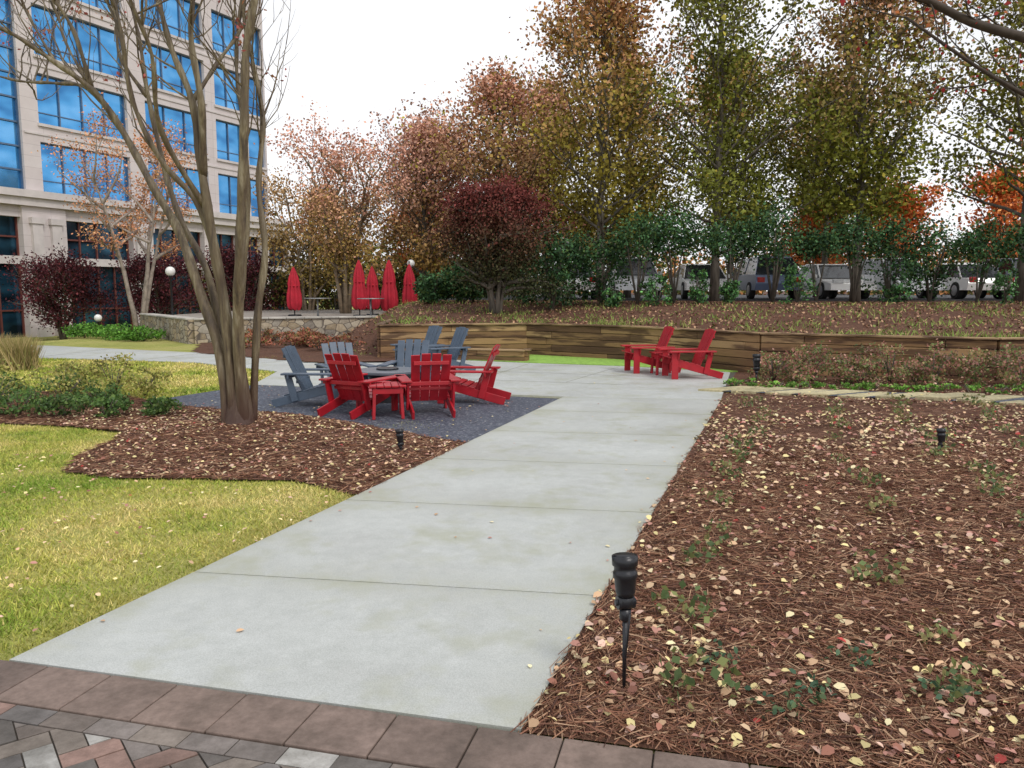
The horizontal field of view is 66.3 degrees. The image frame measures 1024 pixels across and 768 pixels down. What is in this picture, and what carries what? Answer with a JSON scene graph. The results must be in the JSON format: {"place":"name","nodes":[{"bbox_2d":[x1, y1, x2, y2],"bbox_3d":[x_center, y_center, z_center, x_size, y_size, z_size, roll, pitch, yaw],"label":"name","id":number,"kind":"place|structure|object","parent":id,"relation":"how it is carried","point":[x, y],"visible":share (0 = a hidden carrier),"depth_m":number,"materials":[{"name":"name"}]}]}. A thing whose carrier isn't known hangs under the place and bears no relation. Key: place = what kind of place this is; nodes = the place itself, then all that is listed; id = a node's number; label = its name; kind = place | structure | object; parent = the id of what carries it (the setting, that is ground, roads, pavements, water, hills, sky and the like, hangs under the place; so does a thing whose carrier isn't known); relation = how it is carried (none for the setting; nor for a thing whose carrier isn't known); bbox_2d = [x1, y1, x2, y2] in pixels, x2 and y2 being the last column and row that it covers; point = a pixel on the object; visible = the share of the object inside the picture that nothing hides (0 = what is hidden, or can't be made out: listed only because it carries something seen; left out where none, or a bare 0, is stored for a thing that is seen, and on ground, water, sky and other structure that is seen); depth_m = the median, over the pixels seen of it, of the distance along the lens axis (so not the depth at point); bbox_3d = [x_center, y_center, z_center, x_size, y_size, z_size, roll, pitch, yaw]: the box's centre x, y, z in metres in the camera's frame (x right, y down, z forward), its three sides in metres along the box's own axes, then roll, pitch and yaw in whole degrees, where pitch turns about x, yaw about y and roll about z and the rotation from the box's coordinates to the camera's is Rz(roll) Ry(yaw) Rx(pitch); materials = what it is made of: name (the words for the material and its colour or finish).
{"place":"outdoors","nodes":[
{"label":"outdoors","id":0,"kind":"place"},
{"bbox_2d":[0,336,45,370],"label":"ornamental grass","id":1,"kind":"object","parent":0,"point":[24,356],"depth_m":16.77,"materials":[{"name":"beige plant"}]},
{"bbox_2d":[0,702,417,767],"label":"herringbone brick paving","id":2,"kind":"structure","parent":0,"point":[33,744],"depth_m":2.89,"materials":[{"name":"brick"}]},
{"bbox_2d":[0,420,435,660],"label":"lawn grass","id":3,"kind":"structure","parent":0,"point":[70,443],"depth_m":5.71,"materials":[{"name":"green plant"}]},
{"bbox_2d":[177,309,385,317],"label":"raised patio ground","id":4,"kind":"structure","parent":0,"point":[285,313],"depth_m":34.74,"materials":[{"name":"grey concrete"}]},
{"bbox_2d":[249,164,368,309],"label":"crape myrtle tree","id":5,"kind":"object","parent":4,"relation":"on","point":[312,274],"visible":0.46,"depth_m":40.16,"materials":[{"name":"beige plant"}]},
{"bbox_2d":[253,96,420,313],"bbox_3d":[-7.155,-7.657,34.285,6.946,9.439,6.308,7,9,44],"label":"crape myrtle tree","id":6,"kind":"object","parent":4,"relation":"on","point":[343,247],"visible":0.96,"depth_m":33.91,"materials":[{"name":"beige plant"}]},
{"bbox_2d":[380,257,398,310],"bbox_3d":[-4.600,-3.626,29.377,0.620,2.265,0.620,1,7,11],"label":"patio umbrella","id":7,"kind":"object","parent":4,"relation":"on","point":[389,293],"visible":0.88,"depth_m":29.22,"materials":[{"name":"red fabric"}]},
{"bbox_2d":[192,338,444,362],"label":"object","id":8,"kind":"structure","parent":0,"point":[305,353],"depth_m":20.99,"materials":[{"name":"brown wood"}]},
{"bbox_2d":[31,345,729,399],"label":"concrete plaza","id":9,"kind":"structure","parent":0,"point":[541,380],"depth_m":15.16,"materials":[{"name":"grey concrete"}]},
{"bbox_2d":[420,327,475,369],"bbox_3d":[-1.346,-0.702,16.163,1.083,0.932,0.817,-4,8,-30],"label":"adirondack chair","id":10,"kind":"object","parent":9,"relation":"on","point":[455,347],"visible":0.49,"depth_m":16.11,"materials":[{"name":"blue wood"}]},
{"bbox_2d":[620,326,680,373],"bbox_3d":[2.884,-0.715,16.189,1.106,0.952,0.834,-1,7,-8],"label":"adirondack chair","id":11,"kind":"object","parent":9,"relation":"on","point":[636,357],"visible":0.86,"depth_m":15.99,"materials":[{"name":"red wood"}]},
{"bbox_2d":[658,328,723,378],"bbox_3d":[3.464,-0.590,15.143,1.106,0.952,0.834,-1,7,-6],"label":"adirondack chair","id":12,"kind":"object","parent":9,"relation":"on","point":[694,365],"visible":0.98,"depth_m":14.92,"materials":[{"name":"red wood"}]},
{"bbox_2d":[12,711,749,767],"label":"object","id":13,"kind":"structure","parent":0,"point":[202,760],"depth_m":2.87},
{"bbox_2d":[0,660,772,767],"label":"paver border","id":14,"kind":"object","parent":13,"relation":"on","point":[378,736],"visible":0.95,"depth_m":3.03,"materials":[{"name":"brick"}]},
{"bbox_2d":[0,295,997,767],"bbox_3d":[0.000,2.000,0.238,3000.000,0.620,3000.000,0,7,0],"label":"ground","id":15,"kind":"structure","parent":0,"point":[154,343],"depth_m":5.87,"materials":[{"name":"green plant"}]},
{"bbox_2d":[0,238,124,339],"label":"japanese maple tree","id":16,"kind":"object","parent":15,"relation":"on","point":[51,293],"visible":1,"depth_m":35.65,"materials":[{"name":"red plant"}]},
{"bbox_2d":[80,352,137,392],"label":"garden shrub","id":17,"kind":"object","parent":15,"relation":"on","point":[102,371],"visible":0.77,"depth_m":12.72,"materials":[{"name":"green plant"}]},
{"bbox_2d":[31,92,207,326],"bbox_3d":[-15.902,-6.917,33.898,6.254,9.742,6.720,3,7,24],"label":"crape myrtle tree","id":18,"kind":"object","parent":15,"relation":"on","point":[150,212],"visible":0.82,"depth_m":33.05,"materials":[{"name":"brown plant"}]},
{"bbox_2d":[115,364,173,396],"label":"garden shrub","id":19,"kind":"object","parent":15,"relation":"on","point":[145,384],"visible":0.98,"depth_m":12.54,"materials":[{"name":"green plant"}]},
{"bbox_2d":[0,0,294,337],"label":"office building","id":20,"kind":"structure","parent":15,"relation":"on","point":[37,217],"depth_m":42.43,"materials":[{"name":"stone"}]},
{"bbox_2d":[106,242,213,328],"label":"japanese maple tree","id":21,"kind":"object","parent":15,"relation":"on","point":[161,282],"visible":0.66,"depth_m":37.78,"materials":[{"name":"red plant"}]},
{"bbox_2d":[0,358,324,398],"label":"lawn grass","id":22,"kind":"structure","parent":15,"relation":"on","point":[45,363],"depth_m":15.83,"materials":[{"name":"green plant"}]},
{"bbox_2d":[0,390,465,493],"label":"mulch bed","id":23,"kind":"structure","parent":15,"relation":"on","point":[244,457],"depth_m":8.26,"materials":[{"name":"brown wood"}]},
{"bbox_2d":[0,386,48,416],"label":"garden shrub","id":24,"kind":"object","parent":23,"relation":"on","point":[27,394],"visible":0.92,"depth_m":10.50,"materials":[{"name":"green plant"}]},
{"bbox_2d":[24,391,96,416],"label":"garden shrub","id":25,"kind":"object","parent":23,"relation":"on","point":[74,401],"visible":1,"depth_m":10.39,"materials":[{"name":"green plant"}]},
{"bbox_2d":[19,368,103,403],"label":"garden shrub","id":26,"kind":"object","parent":23,"relation":"on","point":[67,380],"visible":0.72,"depth_m":11.73,"materials":[{"name":"green plant"}]},
{"bbox_2d":[28,360,102,393],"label":"garden shrub","id":27,"kind":"object","parent":23,"relation":"on","point":[67,366],"visible":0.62,"depth_m":12.50,"materials":[{"name":"green plant"}]},
{"bbox_2d":[89,391,133,417],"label":"garden shrub","id":28,"kind":"object","parent":23,"relation":"on","point":[112,403],"visible":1,"depth_m":10.44,"materials":[{"name":"green plant"}]},
{"bbox_2d":[0,0,299,425],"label":"crape myrtle tree","id":29,"kind":"object","parent":23,"relation":"on","point":[239,399],"visible":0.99,"depth_m":8.94,"materials":[{"name":"brown plant"}]},
{"bbox_2d":[44,407,464,490],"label":"fallen leaves","id":30,"kind":"object","parent":23,"relation":"on","point":[244,460],"visible":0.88,"depth_m":8.43,"materials":[{"name":"brown plant"}]},
{"bbox_2d":[185,240,286,310],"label":"japanese maple tree","id":31,"kind":"object","parent":15,"relation":"on","point":[252,267],"visible":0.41,"depth_m":39.79,"materials":[{"name":"red plant"}]},
{"bbox_2d":[139,313,407,343],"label":"stone wall","id":32,"kind":"structure","parent":15,"relation":"on","point":[186,329],"depth_m":26.26,"materials":[{"name":"grey stone"}]},
{"bbox_2d":[145,385,558,442],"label":"gravel","id":33,"kind":"structure","parent":15,"relation":"on","point":[431,414],"depth_m":10.94,"materials":[{"name":"grey gravel"}]},
{"bbox_2d":[271,345,351,407],"bbox_3d":[-2.924,-0.123,11.570,1.106,0.881,0.834,0,7,3],"label":"adirondack chair","id":34,"kind":"object","parent":33,"relation":"on","point":[301,375],"visible":0.66,"depth_m":11.33,"materials":[{"name":"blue wood"}]},
{"bbox_2d":[317,353,402,419],"bbox_3d":[-2.108,-0.019,10.767,0.817,0.863,1.083,3,8,27],"label":"adirondack chair","id":35,"kind":"object","parent":33,"relation":"on","point":[355,386],"visible":0.79,"depth_m":10.57,"materials":[{"name":"red wood"}]},
{"bbox_2d":[369,381,405,419],"bbox_3d":[-1.661,0.219,10.449,0.478,0.447,0.480,-1,7,-11],"label":"side table","id":36,"kind":"object","parent":33,"relation":"on","point":[387,387],"visible":0.98,"depth_m":10.24,"materials":[{"name":"red wood"}]},
{"bbox_2d":[377,339,431,379],"bbox_3d":[-1.714,-0.293,13.070,0.817,0.863,1.083,1,7,6],"label":"adirondack chair","id":37,"kind":"object","parent":33,"relation":"on","point":[409,346],"visible":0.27,"depth_m":13.31,"materials":[{"name":"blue wood"}]},
{"bbox_2d":[394,353,460,419],"bbox_3d":[-1.154,-0.018,10.762,0.817,0.863,1.083,-2,7,-14],"label":"adirondack chair","id":38,"kind":"object","parent":33,"relation":"on","point":[424,388],"visible":0.91,"depth_m":10.52,"materials":[{"name":"red wood"}]},
{"bbox_2d":[437,344,510,404],"bbox_3d":[-0.596,-0.163,11.905,1.106,0.881,0.834,1,7,8],"label":"adirondack chair","id":39,"kind":"object","parent":33,"relation":"on","point":[482,388],"visible":0.77,"depth_m":11.66,"materials":[{"name":"red wood"}]},
{"bbox_2d":[9,372,735,732],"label":"concrete walkway","id":40,"kind":"structure","parent":15,"relation":"on","point":[387,596],"depth_m":4.45,"materials":[{"name":"grey concrete"}]},
{"bbox_2d":[472,354,737,371],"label":"artificial turf lawn","id":41,"kind":"structure","parent":15,"relation":"on","point":[546,359],"depth_m":18.47,"materials":[{"name":"green plant"}]},
{"bbox_2d":[447,348,531,360],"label":"timbers","id":42,"kind":"object","parent":41,"relation":"on","point":[502,355],"visible":0.58,"depth_m":18.72,"materials":[{"name":"brown wood"}]},
{"bbox_2d":[271,169,1019,309],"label":"distant tree line","id":43,"kind":"object","parent":15,"relation":"on","point":[743,292],"visible":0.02,"depth_m":62.65,"materials":[{"name":"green plant"}]},
{"bbox_2d":[375,319,1023,380],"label":"timbers","id":44,"kind":"object","parent":15,"relation":"on","point":[737,355],"visible":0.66,"depth_m":17.39,"materials":[{"name":"brown wood"}]},
{"bbox_2d":[840,0,1023,143],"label":"oak tree","id":45,"kind":"object","parent":15,"relation":"on","point":[969,20],"visible":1,"depth_m":8.77,"materials":[{"name":"brown plant"}]},
{"bbox_2d":[261,0,1023,291],"label":"sky","id":46,"kind":"structure","parent":0,"point":[354,57],"materials":[{"name":"white"}]},
{"bbox_2d":[316,291,1023,355],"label":"hill terrain","id":47,"kind":"structure","parent":0,"point":[370,338],"depth_m":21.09,"materials":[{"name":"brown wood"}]},
{"bbox_2d":[340,99,501,296],"bbox_3d":[-4.014,-8.480,36.835,7.946,9.323,7.861,0,7,0],"label":"maple tree","id":48,"kind":"object","parent":47,"relation":"on","point":[421,175],"visible":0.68,"depth_m":36.43,"materials":[{"name":"brown plant"}]},
{"bbox_2d":[412,270,454,302],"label":"hedge shrub","id":49,"kind":"object","parent":47,"relation":"on","point":[428,287],"visible":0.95,"depth_m":26.77,"materials":[{"name":"green plant"}]},
{"bbox_2d":[437,261,477,301],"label":"hedge shrub","id":50,"kind":"object","parent":47,"relation":"on","point":[454,291],"visible":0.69,"depth_m":27.09,"materials":[{"name":"green plant"}]},
{"bbox_2d":[413,55,573,297],"bbox_3d":[-0.805,-9.071,35.087,7.360,10.908,9.102,0,7,0],"label":"maple tree","id":51,"kind":"object","parent":47,"relation":"on","point":[492,90],"visible":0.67,"depth_m":33.92,"materials":[{"name":"brown plant"}]},
{"bbox_2d":[415,169,585,313],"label":"red leaf shrub tree","id":52,"kind":"object","parent":47,"relation":"on","point":[499,229],"visible":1,"depth_m":23.36,"materials":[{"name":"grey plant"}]},
{"bbox_2d":[521,204,575,309],"bbox_3d":[1.157,-4.014,24.743,1.816,3.423,2.221,0,7,0],"label":"hedge shrub","id":53,"kind":"object","parent":47,"relation":"on","point":[552,269],"visible":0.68,"depth_m":24.71,"materials":[{"name":"green plant"}]},
{"bbox_2d":[489,67,608,296],"bbox_3d":[1.594,-10.005,40.403,8.545,11.504,11.500,0,7,0],"label":"maple tree","id":54,"kind":"object","parent":47,"relation":"on","point":[541,92],"visible":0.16,"depth_m":37.94,"materials":[{"name":"brown plant"}]},
{"bbox_2d":[548,227,599,305],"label":"hedge shrub","id":55,"kind":"object","parent":47,"relation":"on","point":[576,246],"visible":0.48,"depth_m":25.57,"materials":[{"name":"green plant"}]},
{"bbox_2d":[569,224,632,304],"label":"hedge shrub","id":56,"kind":"object","parent":47,"relation":"on","point":[608,270],"visible":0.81,"depth_m":25.36,"materials":[{"name":"green plant"}]},
{"bbox_2d":[463,0,752,300],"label":"maple tree","id":57,"kind":"object","parent":47,"relation":"on","point":[608,19],"visible":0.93,"depth_m":27.83,"materials":[{"name":"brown plant"}]},
{"bbox_2d":[533,27,727,297],"bbox_3d":[5.523,-9.821,36.410,9.273,12.087,9.529,0,7,0],"label":"maple tree","id":58,"kind":"object","parent":47,"relation":"on","point":[627,293],"visible":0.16,"depth_m":35.09,"materials":[{"name":"green plant"}]},
{"bbox_2d":[602,198,675,304],"bbox_3d":[3.972,-4.157,24.590,2.354,3.364,1.895,0,7,0],"label":"hedge shrub","id":59,"kind":"object","parent":47,"relation":"on","point":[644,236],"visible":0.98,"depth_m":24.38,"materials":[{"name":"green plant"}]},
{"bbox_2d":[638,272,677,305],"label":"hedge shrub","id":60,"kind":"object","parent":47,"relation":"on","point":[668,299],"visible":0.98,"depth_m":23.89,"materials":[{"name":"green plant"}]},
{"bbox_2d":[649,197,703,302],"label":"hedge shrub","id":61,"kind":"object","parent":47,"relation":"on","point":[682,239],"visible":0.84,"depth_m":24.52,"materials":[{"name":"green plant"}]},
{"bbox_2d":[336,299,1023,353],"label":"fallen leaves","id":62,"kind":"object","parent":47,"relation":"on","point":[821,303],"visible":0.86,"depth_m":21.27,"materials":[{"name":"brown plant"}]},
{"bbox_2d":[691,206,764,290],"bbox_3d":[6.625,-3.907,24.041,2.434,2.912,2.286,-6,9,-39],"label":"hedge shrub","id":63,"kind":"object","parent":47,"relation":"on","point":[716,239],"visible":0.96,"depth_m":23.75,"materials":[{"name":"green plant"}]},
{"bbox_2d":[587,0,943,300],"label":"maple tree","id":64,"kind":"object","parent":47,"relation":"on","point":[719,66],"visible":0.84,"depth_m":27.98,"materials":[{"name":"green plant"}]},
{"bbox_2d":[739,187,807,301],"bbox_3d":[7.784,-4.193,23.789,2.207,3.547,2.025,-5,9,-38],"label":"hedge shrub","id":65,"kind":"object","parent":47,"relation":"on","point":[776,249],"visible":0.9,"depth_m":23.69,"materials":[{"name":"green plant"}]},
{"bbox_2d":[779,263,818,303],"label":"hedge shrub","id":66,"kind":"object","parent":47,"relation":"on","point":[790,279],"visible":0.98,"depth_m":23.06,"materials":[{"name":"green plant"}]},
{"bbox_2d":[792,221,846,302],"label":"hedge shrub","id":67,"kind":"object","parent":47,"relation":"on","point":[824,243],"visible":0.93,"depth_m":24.06,"materials":[{"name":"green plant"}]},
{"bbox_2d":[824,211,891,302],"bbox_3d":[10.874,-4.013,24.906,1.854,2.944,1.812,0,7,0],"label":"hedge shrub","id":68,"kind":"object","parent":47,"relation":"on","point":[852,234],"visible":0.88,"depth_m":24.63,"materials":[{"name":"green plant"}]},
{"bbox_2d":[739,0,996,300],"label":"maple tree","id":69,"kind":"object","parent":47,"relation":"on","point":[856,30],"visible":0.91,"depth_m":26.82,"materials":[{"name":"green plant"}]},
{"bbox_2d":[854,214,926,301],"bbox_3d":[11.906,-3.999,24.784,2.172,2.937,2.426,0,7,0],"label":"hedge shrub","id":70,"kind":"object","parent":47,"relation":"on","point":[887,247],"visible":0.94,"depth_m":24.48,"materials":[{"name":"green plant"}]},
{"bbox_2d":[900,202,965,301],"bbox_3d":[13.113,-4.057,24.446,1.840,3.161,2.076,0,7,0],"label":"hedge shrub","id":71,"kind":"object","parent":47,"relation":"on","point":[927,276],"visible":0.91,"depth_m":24.19,"materials":[{"name":"green plant"}]},
{"bbox_2d":[875,0,1023,301],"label":"maple tree","id":72,"kind":"object","parent":47,"relation":"on","point":[1018,19],"visible":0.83,"depth_m":27.08,"materials":[{"name":"green plant"}]},
{"bbox_2d":[939,210,1021,303],"bbox_3d":[14.108,-3.833,23.718,2.232,2.859,2.294,-7,10,-44],"label":"hedge shrub","id":73,"kind":"object","parent":47,"relation":"on","point":[972,245],"visible":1,"depth_m":23.52,"materials":[{"name":"green plant"}]},
{"bbox_2d":[987,263,1019,303],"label":"hedge shrub","id":74,"kind":"object","parent":47,"relation":"on","point":[1000,281],"visible":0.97,"depth_m":22.92,"materials":[{"name":"green plant"}]},
{"bbox_2d":[438,294,1012,300],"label":"parking lot ground","id":75,"kind":"structure","parent":0,"point":[839,297],"depth_m":33.77,"materials":[{"name":"grey asphalt"}]},
{"bbox_2d":[608,258,663,297],"bbox_3d":[5.101,-4.429,32.833,2.100,1.700,4.589,0,7,3],"label":"parked car","id":76,"kind":"object","parent":75,"relation":"on","point":[650,264],"visible":0.26,"depth_m":31.70,"materials":[{"name":"paint"}]},
{"bbox_2d":[669,264,731,298],"bbox_3d":[7.801,-4.274,32.592,2.100,1.450,4.589,0,7,3],"label":"parked car","id":77,"kind":"object","parent":75,"relation":"on","point":[684,280],"visible":0.42,"depth_m":31.65,"materials":[{"name":"paint"}]},
{"bbox_2d":[650,27,846,279],"bbox_3d":[9.595,-9.732,35.934,8.916,12.018,8.596,-5,8,-34],"label":"maple tree","id":78,"kind":"object","parent":75,"relation":"on","point":[752,127],"visible":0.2,"depth_m":35.41,"materials":[{"name":"green plant"}]},
{"bbox_2d":[732,256,801,298],"bbox_3d":[10.500,-4.431,32.850,2.100,1.700,4.589,0,7,2],"label":"parked car","id":79,"kind":"object","parent":75,"relation":"on","point":[752,281],"visible":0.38,"depth_m":30.98,"materials":[{"name":"paint"}]},
{"bbox_2d":[766,189,893,296],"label":"orange maple tree","id":80,"kind":"object","parent":75,"relation":"on","point":[819,261],"visible":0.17,"depth_m":39.47,"materials":[{"name":"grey plant"}]},
{"bbox_2d":[797,264,876,298],"bbox_3d":[13.199,-4.293,32.746,2.100,1.450,4.589,0,7,-3],"label":"parked car","id":81,"kind":"object","parent":75,"relation":"on","point":[835,278],"visible":0.54,"depth_m":31.67,"materials":[{"name":"paint"}]},
{"bbox_2d":[755,56,921,263],"bbox_3d":[14.817,-9.572,36.819,7.126,11.492,10.862,5,8,35],"label":"maple tree","id":82,"kind":"object","parent":75,"relation":"on","point":[813,176],"visible":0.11,"depth_m":36.41,"materials":[{"name":"green plant"}]},
{"bbox_2d":[839,173,957,265],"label":"orange maple tree","id":83,"kind":"object","parent":75,"relation":"on","point":[920,212],"visible":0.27,"depth_m":37.92,"materials":[{"name":"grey plant"}]},
{"bbox_2d":[916,263,1013,298],"bbox_3d":[18.600,-4.268,32.540,2.100,1.450,4.589,0,7,1],"label":"parked car","id":84,"kind":"object","parent":75,"relation":"on","point":[961,287],"visible":0.47,"depth_m":31.06,"materials":[{"name":"paint"}]},
{"bbox_2d":[946,151,1023,262],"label":"orange maple tree","id":85,"kind":"object","parent":75,"relation":"on","point":[1012,201],"visible":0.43,"depth_m":37.76,"materials":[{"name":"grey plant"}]},
{"bbox_2d":[510,372,1023,767],"bbox_3d":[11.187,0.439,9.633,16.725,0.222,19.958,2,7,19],"label":"mulch bed ground","id":86,"kind":"structure","parent":0,"point":[742,376],"depth_m":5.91,"materials":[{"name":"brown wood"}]},
{"bbox_2d":[612,552,637,688],"bbox_3d":[0.472,1.024,3.309,0.113,0.634,0.113,5,8,36],"label":"garden spotlight","id":87,"kind":"object","parent":86,"relation":"on","point":[625,572],"visible":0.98,"depth_m":3.25,"materials":[{"name":"black metal"}]},
{"bbox_2d":[651,580,715,629],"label":"seedling plant","id":88,"kind":"object","parent":86,"relation":"on","point":[702,608],"visible":0.99,"depth_m":3.98,"materials":[{"name":"green plant"}]},
{"bbox_2d":[658,643,741,711],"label":"seedling plant","id":89,"kind":"object","parent":86,"relation":"on","point":[714,673],"visible":1,"depth_m":3.23,"materials":[{"name":"green plant"}]},
{"bbox_2d":[529,377,1023,767],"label":"fallen leaves","id":90,"kind":"object","parent":86,"relation":"on","point":[897,747],"visible":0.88,"depth_m":4.55,"materials":[{"name":"brown plant"}]},
{"bbox_2d":[744,348,808,380],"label":"nandina shrub","id":91,"kind":"object","parent":86,"relation":"on","point":[765,371],"visible":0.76,"depth_m":14.60,"materials":[{"name":"brown plant"}]},
{"bbox_2d":[787,340,845,382],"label":"nandina shrub","id":92,"kind":"object","parent":86,"relation":"on","point":[813,354],"visible":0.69,"depth_m":14.30,"materials":[{"name":"brown plant"}]},
{"bbox_2d":[836,352,886,385],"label":"nandina shrub","id":93,"kind":"object","parent":86,"relation":"on","point":[868,374],"visible":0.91,"depth_m":13.40,"materials":[{"name":"brown plant"}]},
{"bbox_2d":[846,549,909,585],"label":"seedling plant","id":94,"kind":"object","parent":86,"relation":"on","point":[861,564],"visible":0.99,"depth_m":4.43,"materials":[{"name":"green plant"}]},
{"bbox_2d":[859,341,918,383],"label":"nandina shrub","id":95,"kind":"object","parent":86,"relation":"on","point":[889,376],"visible":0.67,"depth_m":13.78,"materials":[{"name":"brown plant"}]},
{"bbox_2d":[893,355,941,385],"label":"nandina shrub","id":96,"kind":"object","parent":86,"relation":"on","point":[926,377],"visible":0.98,"depth_m":12.99,"materials":[{"name":"brown plant"}]},
{"bbox_2d":[909,338,966,382],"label":"nandina shrub","id":97,"kind":"object","parent":86,"relation":"on","point":[944,358],"visible":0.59,"depth_m":13.50,"materials":[{"name":"brown plant"}]},
{"bbox_2d":[927,656,1004,705],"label":"seedling plant","id":98,"kind":"object","parent":86,"relation":"on","point":[960,691],"visible":0.94,"depth_m":3.20,"materials":[{"name":"green plant"}]},
{"bbox_2d":[950,346,1008,385],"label":"nandina shrub","id":99,"kind":"object","parent":86,"relation":"on","point":[968,371],"visible":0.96,"depth_m":13.08,"materials":[{"name":"brown plant"}]},
{"bbox_2d":[698,386,1023,404],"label":"stepping slab path","id":100,"kind":"structure","parent":0,"point":[861,394],"depth_m":12.27,"materials":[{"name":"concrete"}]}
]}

